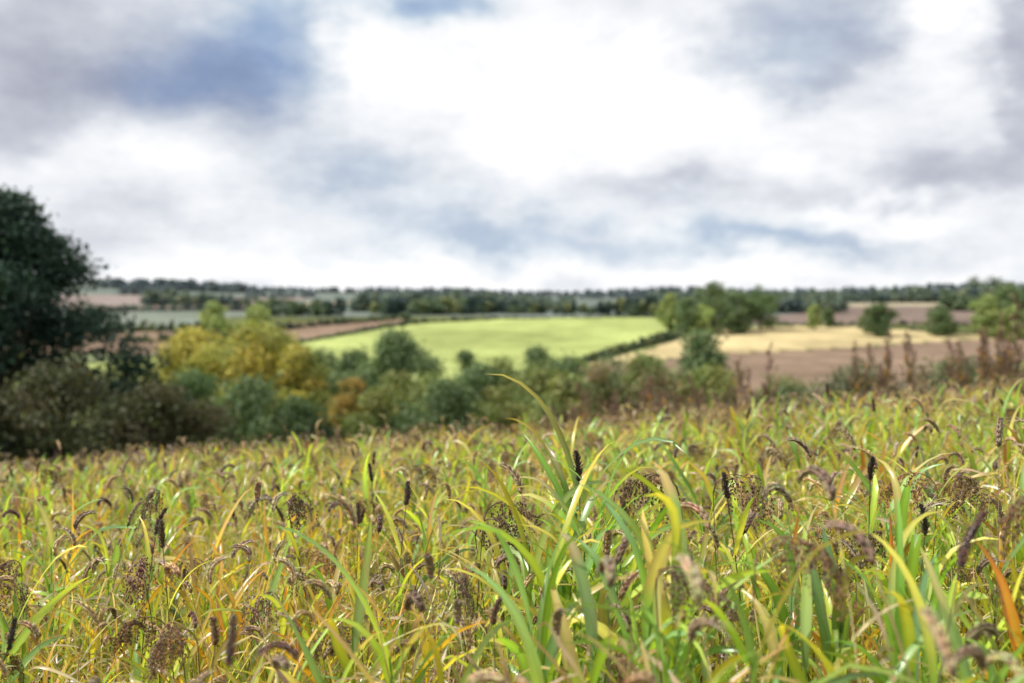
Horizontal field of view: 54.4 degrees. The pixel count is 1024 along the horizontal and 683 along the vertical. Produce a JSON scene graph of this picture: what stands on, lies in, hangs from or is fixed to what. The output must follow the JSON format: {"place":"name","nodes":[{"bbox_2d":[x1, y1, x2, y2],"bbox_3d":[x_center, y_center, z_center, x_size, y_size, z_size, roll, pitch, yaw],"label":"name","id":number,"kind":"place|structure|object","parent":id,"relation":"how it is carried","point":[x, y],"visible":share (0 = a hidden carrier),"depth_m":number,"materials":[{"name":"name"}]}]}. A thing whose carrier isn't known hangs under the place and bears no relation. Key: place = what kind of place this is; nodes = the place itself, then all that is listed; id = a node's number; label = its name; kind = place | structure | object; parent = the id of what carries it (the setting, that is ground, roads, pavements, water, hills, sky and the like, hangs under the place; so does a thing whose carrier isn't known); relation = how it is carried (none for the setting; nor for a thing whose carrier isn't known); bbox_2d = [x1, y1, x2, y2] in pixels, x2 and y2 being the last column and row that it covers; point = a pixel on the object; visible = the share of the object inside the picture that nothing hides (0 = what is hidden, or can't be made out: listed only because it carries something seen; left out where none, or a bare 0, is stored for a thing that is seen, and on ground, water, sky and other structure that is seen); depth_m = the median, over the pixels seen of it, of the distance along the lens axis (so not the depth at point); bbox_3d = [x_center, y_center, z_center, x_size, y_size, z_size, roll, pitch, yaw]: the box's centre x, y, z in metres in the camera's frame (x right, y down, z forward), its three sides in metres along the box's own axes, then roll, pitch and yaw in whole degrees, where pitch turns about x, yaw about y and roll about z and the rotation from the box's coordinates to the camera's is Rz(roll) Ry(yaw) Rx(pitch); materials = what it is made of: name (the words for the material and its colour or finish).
{"place":"outdoors","nodes":[
{"label":"outdoors","id":0,"kind":"place"},
{"bbox_2d":[0,368,1023,682],"bbox_3d":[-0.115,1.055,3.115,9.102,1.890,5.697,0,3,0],"label":"crop field","id":1,"kind":"structure","parent":0,"point":[908,584],"depth_m":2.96,"materials":[{"name":"green plant"}]},
{"bbox_2d":[0,0,1023,294],"label":"sky","id":2,"kind":"structure","parent":0,"point":[526,145],"materials":[{"name":"white"}]},
{"bbox_2d":[1,284,1023,682],"bbox_3d":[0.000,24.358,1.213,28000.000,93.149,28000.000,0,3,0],"label":"ground","id":3,"kind":"structure","parent":0,"point":[811,354],"depth_m":457.84,"materials":[{"name":"green plant"}]},
{"bbox_2d":[0,382,60,471],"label":"hawthorn hedge","id":4,"kind":"object","parent":3,"relation":"on","point":[25,449],"visible":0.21,"depth_m":37.47,"materials":[{"name":"green plant"}]},
{"bbox_2d":[0,348,182,469],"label":"hawthorn hedge","id":5,"kind":"object","parent":3,"relation":"on","point":[56,388],"visible":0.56,"depth_m":36.98,"materials":[{"name":"green plant"}]},
{"bbox_2d":[0,183,216,466],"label":"evergreen oak tree","id":6,"kind":"object","parent":3,"relation":"on","point":[30,243],"visible":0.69,"depth_m":44.30,"materials":[{"name":"green plant"}]},
{"bbox_2d":[63,376,245,464],"bbox_3d":[-12.811,3.773,37.260,7.151,5.015,6.575,2,3,34],"label":"hawthorn hedge","id":7,"kind":"object","parent":3,"relation":"on","point":[160,408],"visible":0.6,"depth_m":37.00,"materials":[{"name":"green plant"}]},
{"bbox_2d":[140,325,248,420],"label":"willow tree","id":8,"kind":"object","parent":3,"relation":"on","point":[186,343],"visible":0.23,"depth_m":91.68,"materials":[{"name":"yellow plant"}]},
{"bbox_2d":[163,365,241,455],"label":"hedgerow shrub","id":9,"kind":"object","parent":3,"relation":"on","point":[194,384],"visible":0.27,"depth_m":73.80,"materials":[{"name":"green plant"}]},
{"bbox_2d":[196,299,233,378],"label":"poplar tree","id":10,"kind":"object","parent":3,"relation":"on","point":[211,318],"visible":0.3,"depth_m":134.22,"materials":[{"name":"green plant"}]},
{"bbox_2d":[192,368,301,455],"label":"hedgerow shrub","id":11,"kind":"object","parent":3,"relation":"on","point":[250,395],"visible":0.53,"depth_m":67.08,"materials":[{"name":"green plant"}]},
{"bbox_2d":[234,304,272,374],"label":"poplar tree","id":12,"kind":"object","parent":3,"relation":"on","point":[258,311],"visible":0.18,"depth_m":136.10,"materials":[{"name":"green plant"}]},
{"bbox_2d":[179,312,331,449],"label":"willow tree","id":13,"kind":"object","parent":3,"relation":"on","point":[249,352],"visible":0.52,"depth_m":88.23,"materials":[{"name":"yellow plant"}]},
{"bbox_2d":[242,394,351,449],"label":"hedgerow shrub","id":14,"kind":"object","parent":3,"relation":"on","point":[298,416],"visible":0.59,"depth_m":65.68,"materials":[{"name":"green plant"}]},
{"bbox_2d":[269,343,333,439],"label":"willow tree","id":15,"kind":"object","parent":3,"relation":"on","point":[295,361],"visible":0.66,"depth_m":85.50,"materials":[{"name":"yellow plant"}]},
{"bbox_2d":[293,342,341,394],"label":"alder tree","id":16,"kind":"object","parent":3,"relation":"on","point":[325,362],"visible":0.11,"depth_m":124.51,"materials":[{"name":"green plant"}]},
{"bbox_2d":[318,391,365,447],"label":"hedgerow shrub","id":17,"kind":"object","parent":3,"relation":"on","point":[346,403],"visible":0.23,"depth_m":71.70,"materials":[{"name":"brown plant"}]},
{"bbox_2d":[324,344,374,409],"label":"alder tree","id":18,"kind":"object","parent":3,"relation":"on","point":[346,361],"visible":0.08,"depth_m":115.38,"materials":[{"name":"green plant"}]},
{"bbox_2d":[324,374,374,420],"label":"field maple tree","id":19,"kind":"object","parent":3,"relation":"on","point":[357,387],"visible":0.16,"depth_m":79.70,"materials":[{"name":"orange plant"}]},
{"bbox_2d":[325,367,376,411],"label":"hedgerow shrub","id":20,"kind":"object","parent":3,"relation":"on","point":[339,378],"visible":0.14,"depth_m":89.63,"materials":[{"name":"green plant"}]},
{"bbox_2d":[336,384,433,448],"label":"hedgerow shrub","id":21,"kind":"object","parent":3,"relation":"on","point":[388,405],"visible":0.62,"depth_m":67.31,"materials":[{"name":"green plant"}]},
{"bbox_2d":[348,325,437,395],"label":"oak tree","id":22,"kind":"object","parent":3,"relation":"on","point":[396,350],"visible":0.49,"depth_m":110.60,"materials":[{"name":"green plant"}]},
{"bbox_2d":[366,367,423,437],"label":"hedgerow shrub","id":23,"kind":"object","parent":3,"relation":"on","point":[401,383],"visible":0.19,"depth_m":83.58,"materials":[{"name":"green plant"}]},
{"bbox_2d":[371,368,473,447],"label":"hedgerow shrub","id":24,"kind":"object","parent":3,"relation":"on","point":[423,388],"visible":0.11,"depth_m":77.38,"materials":[{"name":"green plant"}]},
{"bbox_2d":[403,350,446,432],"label":"hedgerow shrub","id":25,"kind":"object","parent":3,"relation":"on","point":[428,366],"visible":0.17,"depth_m":99.79,"materials":[{"name":"green plant"}]},
{"bbox_2d":[384,373,491,446],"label":"hedgerow shrub","id":26,"kind":"object","parent":3,"relation":"on","point":[444,397],"visible":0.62,"depth_m":65.33,"materials":[{"name":"green plant"}]},
{"bbox_2d":[452,349,493,402],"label":"hedgerow shrub","id":27,"kind":"object","parent":3,"relation":"on","point":[468,356],"visible":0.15,"depth_m":97.97,"materials":[{"name":"green plant"}]},
{"bbox_2d":[448,359,530,428],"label":"hedgerow shrub","id":28,"kind":"object","parent":3,"relation":"on","point":[479,380],"visible":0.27,"depth_m":75.61,"materials":[{"name":"green plant"}]},
{"bbox_2d":[457,377,537,437],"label":"hedgerow shrub","id":29,"kind":"object","parent":3,"relation":"on","point":[500,414],"visible":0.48,"depth_m":65.65,"materials":[{"name":"green plant"}]},
{"bbox_2d":[477,353,522,399],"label":"hedgerow shrub","id":30,"kind":"object","parent":3,"relation":"on","point":[508,370],"visible":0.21,"depth_m":99.48,"materials":[{"name":"green plant"}]},
{"bbox_2d":[16,293,1023,477],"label":"dock weeds","id":31,"kind":"object","parent":3,"relation":"on","point":[1001,364],"visible":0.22,"depth_m":24.68,"materials":[{"name":"brown plant"}]},
{"bbox_2d":[512,342,553,384],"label":"hedgerow shrub","id":32,"kind":"object","parent":3,"relation":"on","point":[532,354],"visible":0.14,"depth_m":97.67,"materials":[{"name":"green plant"}]},
{"bbox_2d":[488,359,578,408],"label":"hedgerow shrub","id":33,"kind":"object","parent":3,"relation":"on","point":[538,378],"visible":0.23,"depth_m":73.38,"materials":[{"name":"green plant"}]},
{"bbox_2d":[73,303,997,370],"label":"hedgerow","id":34,"kind":"object","parent":3,"relation":"on","point":[651,339],"visible":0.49,"depth_m":508.64,"materials":[{"name":"green plant"}]},
{"bbox_2d":[85,278,1021,299],"bbox_3d":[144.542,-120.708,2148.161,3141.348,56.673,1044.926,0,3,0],"label":"ridge woodland","id":35,"kind":"object","parent":3,"relation":"on","point":[137,286],"visible":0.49,"depth_m":2271.44,"materials":[{"name":"green plant"}]},
{"bbox_2d":[519,370,610,435],"bbox_3d":[3.233,4.707,62.670,6.366,5.974,6.208,0,3,0],"label":"hedgerow shrub","id":36,"kind":"object","parent":3,"relation":"on","point":[564,392],"visible":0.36,"depth_m":61.62,"materials":[{"name":"green plant"}]},
{"bbox_2d":[544,348,587,377],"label":"hedgerow shrub","id":37,"kind":"object","parent":3,"relation":"on","point":[569,364],"visible":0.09,"depth_m":83.73,"materials":[{"name":"green plant"}]},
{"bbox_2d":[559,352,591,373],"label":"hedgerow shrub","id":38,"kind":"object","parent":3,"relation":"on","point":[585,363],"visible":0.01,"depth_m":93.99,"materials":[{"name":"green plant"}]},
{"bbox_2d":[139,276,1023,315],"bbox_3d":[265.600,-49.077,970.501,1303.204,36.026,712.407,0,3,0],"label":"distant woodland","id":39,"kind":"object","parent":3,"relation":"on","point":[452,302],"visible":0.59,"depth_m":743.79,"materials":[{"name":"green plant"}]},
{"bbox_2d":[559,360,634,423],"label":"hedgerow shrub","id":40,"kind":"object","parent":3,"relation":"on","point":[606,393],"visible":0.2,"depth_m":67.53,"materials":[{"name":"green plant"}]},
{"bbox_2d":[580,350,639,409],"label":"hedgerow shrub","id":41,"kind":"object","parent":3,"relation":"on","point":[614,375],"visible":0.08,"depth_m":80.08,"materials":[{"name":"green plant"}]},
{"bbox_2d":[612,348,672,395],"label":"hedgerow shrub","id":42,"kind":"object","parent":3,"relation":"on","point":[634,370],"visible":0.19,"depth_m":77.64,"materials":[{"name":"green plant"}]},
{"bbox_2d":[613,362,711,421],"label":"hedgerow shrub","id":43,"kind":"object","parent":3,"relation":"on","point":[671,389],"visible":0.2,"depth_m":66.01,"materials":[{"name":"green plant"}]},
{"bbox_2d":[653,292,684,330],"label":"field oak tree","id":44,"kind":"object","parent":3,"relation":"on","point":[666,320],"visible":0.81,"depth_m":489.42,"materials":[{"name":"green plant"}]},
{"bbox_2d":[672,296,702,332],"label":"field oak tree","id":45,"kind":"object","parent":3,"relation":"on","point":[685,310],"visible":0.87,"depth_m":474.50,"materials":[{"name":"green plant"}]},
{"bbox_2d":[667,325,736,409],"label":"hedgerow shrub","id":46,"kind":"object","parent":3,"relation":"on","point":[700,347],"visible":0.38,"depth_m":73.63,"materials":[{"name":"green plant"}]},
{"bbox_2d":[688,305,715,334],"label":"field oak tree","id":47,"kind":"object","parent":3,"relation":"on","point":[706,314],"visible":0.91,"depth_m":472.17,"materials":[{"name":"green plant"}]},
{"bbox_2d":[670,361,748,416],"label":"hedgerow shrub","id":48,"kind":"object","parent":3,"relation":"on","point":[712,374],"visible":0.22,"depth_m":65.75,"materials":[{"name":"green plant"}]},
{"bbox_2d":[691,280,735,331],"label":"field oak tree","id":49,"kind":"object","parent":3,"relation":"on","point":[714,293],"visible":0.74,"depth_m":483.18,"materials":[{"name":"green plant"}]},
{"bbox_2d":[711,291,755,324],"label":"field oak tree","id":50,"kind":"object","parent":3,"relation":"on","point":[733,298],"visible":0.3,"depth_m":496.70,"materials":[{"name":"green plant"}]},
{"bbox_2d":[721,305,753,333],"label":"field oak tree","id":51,"kind":"object","parent":3,"relation":"on","point":[733,322],"visible":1,"depth_m":476.39,"materials":[{"name":"green plant"}]},
{"bbox_2d":[744,284,780,329],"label":"field oak tree","id":52,"kind":"object","parent":3,"relation":"on","point":[757,302],"visible":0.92,"depth_m":500.53,"materials":[{"name":"green plant"}]},
{"bbox_2d":[741,366,816,407],"bbox_3d":[17.504,4.369,64.505,8.424,5.602,8.373,0,3,0],"label":"hedgerow shrub","id":53,"kind":"object","parent":3,"relation":"on","point":[785,379],"visible":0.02,"depth_m":64.22,"materials":[{"name":"brown plant"}]},
{"bbox_2d":[739,381,832,418],"bbox_3d":[11.939,3.362,43.597,5.561,3.417,4.470,0,3,0],"label":"bramble hedge","id":54,"kind":"object","parent":3,"relation":"on","point":[785,390],"visible":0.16,"depth_m":42.82,"materials":[{"name":"green plant"}]},
{"bbox_2d":[806,302,823,329],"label":"field oak tree","id":55,"kind":"object","parent":3,"relation":"on","point":[814,309],"visible":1,"depth_m":498.42,"materials":[{"name":"green plant"}]},
{"bbox_2d":[821,307,836,326],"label":"field oak tree","id":56,"kind":"object","parent":3,"relation":"on","point":[827,317],"visible":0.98,"depth_m":518.28,"materials":[{"name":"green plant"}]},
{"bbox_2d":[781,356,937,411],"bbox_3d":[14.741,2.603,41.851,6.896,4.271,7.381,0,3,0],"label":"bramble hedge","id":57,"kind":"object","parent":3,"relation":"on","point":[841,386],"visible":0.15,"depth_m":42.13,"materials":[{"name":"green plant"}]},
{"bbox_2d":[855,301,900,336],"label":"field oak tree","id":58,"kind":"object","parent":3,"relation":"on","point":[878,316],"visible":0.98,"depth_m":463.86,"materials":[{"name":"green plant"}]},
{"bbox_2d":[924,304,960,336],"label":"field oak tree","id":59,"kind":"object","parent":3,"relation":"on","point":[939,318],"visible":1,"depth_m":461.38,"materials":[{"name":"green plant"}]},
{"bbox_2d":[878,351,1022,401],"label":"bramble hedge","id":60,"kind":"object","parent":3,"relation":"on","point":[971,368],"visible":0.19,"depth_m":41.02,"materials":[{"name":"green plant"}]},
{"bbox_2d":[967,292,1008,337],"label":"field oak tree","id":61,"kind":"object","parent":3,"relation":"on","point":[982,317],"visible":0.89,"depth_m":457.57,"materials":[{"name":"green plant"}]},
{"bbox_2d":[980,281,1023,326],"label":"field oak tree","id":62,"kind":"object","parent":3,"relation":"on","point":[1006,292],"visible":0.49,"depth_m":463.06,"materials":[{"name":"green plant"}]},
{"bbox_2d":[995,304,1023,339],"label":"field oak tree","id":63,"kind":"object","parent":3,"relation":"on","point":[1010,310],"visible":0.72,"depth_m":447.45,"materials":[{"name":"green plant"}]}
]}

